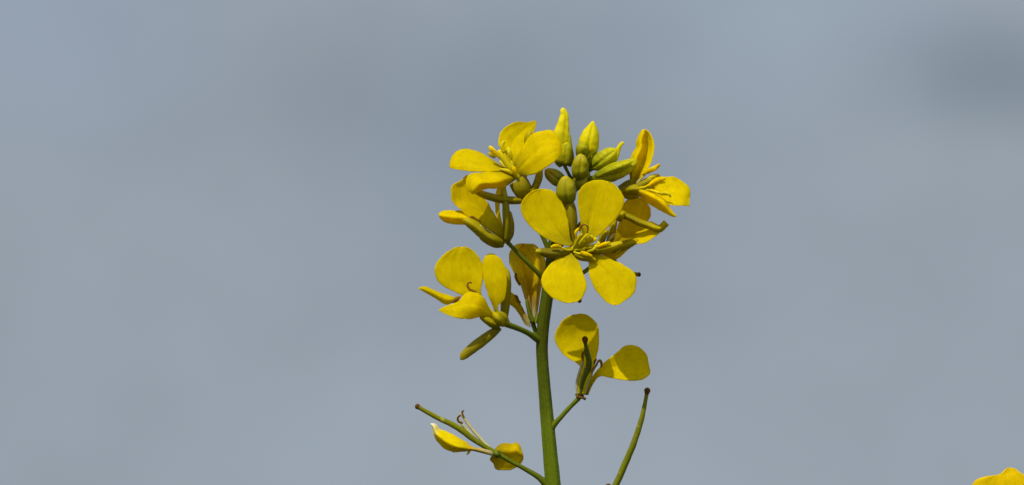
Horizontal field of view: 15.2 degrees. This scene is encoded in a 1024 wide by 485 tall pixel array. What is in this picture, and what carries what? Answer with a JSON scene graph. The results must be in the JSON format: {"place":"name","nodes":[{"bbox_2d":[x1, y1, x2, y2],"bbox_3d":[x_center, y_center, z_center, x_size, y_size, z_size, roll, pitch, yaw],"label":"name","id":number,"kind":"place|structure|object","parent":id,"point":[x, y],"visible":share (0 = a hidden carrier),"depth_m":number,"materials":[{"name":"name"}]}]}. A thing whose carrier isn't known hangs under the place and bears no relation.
{"place":"outdoors","nodes":[
{"label":"outdoors","id":0,"kind":"place"},
{"bbox_2d":[0,0,1023,484],"label":"sky","id":1,"kind":"structure","parent":0,"point":[221,227],"materials":[{"name":"grey"}]},
{"bbox_2d":[415,108,689,484],"bbox_3d":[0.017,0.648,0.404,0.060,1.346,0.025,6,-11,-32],"label":"mustard plant","id":2,"kind":"object","parent":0,"point":[521,154],"visible":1,"depth_m":0.50,"materials":[{"name":"yellow plant"}]},
{"bbox_2d":[972,467,1023,484],"bbox_3d":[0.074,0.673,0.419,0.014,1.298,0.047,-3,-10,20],"label":"mustard plant","id":3,"kind":"object","parent":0,"point":[1010,476],"visible":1,"depth_m":0.50,"materials":[{"name":"yellow plant"}]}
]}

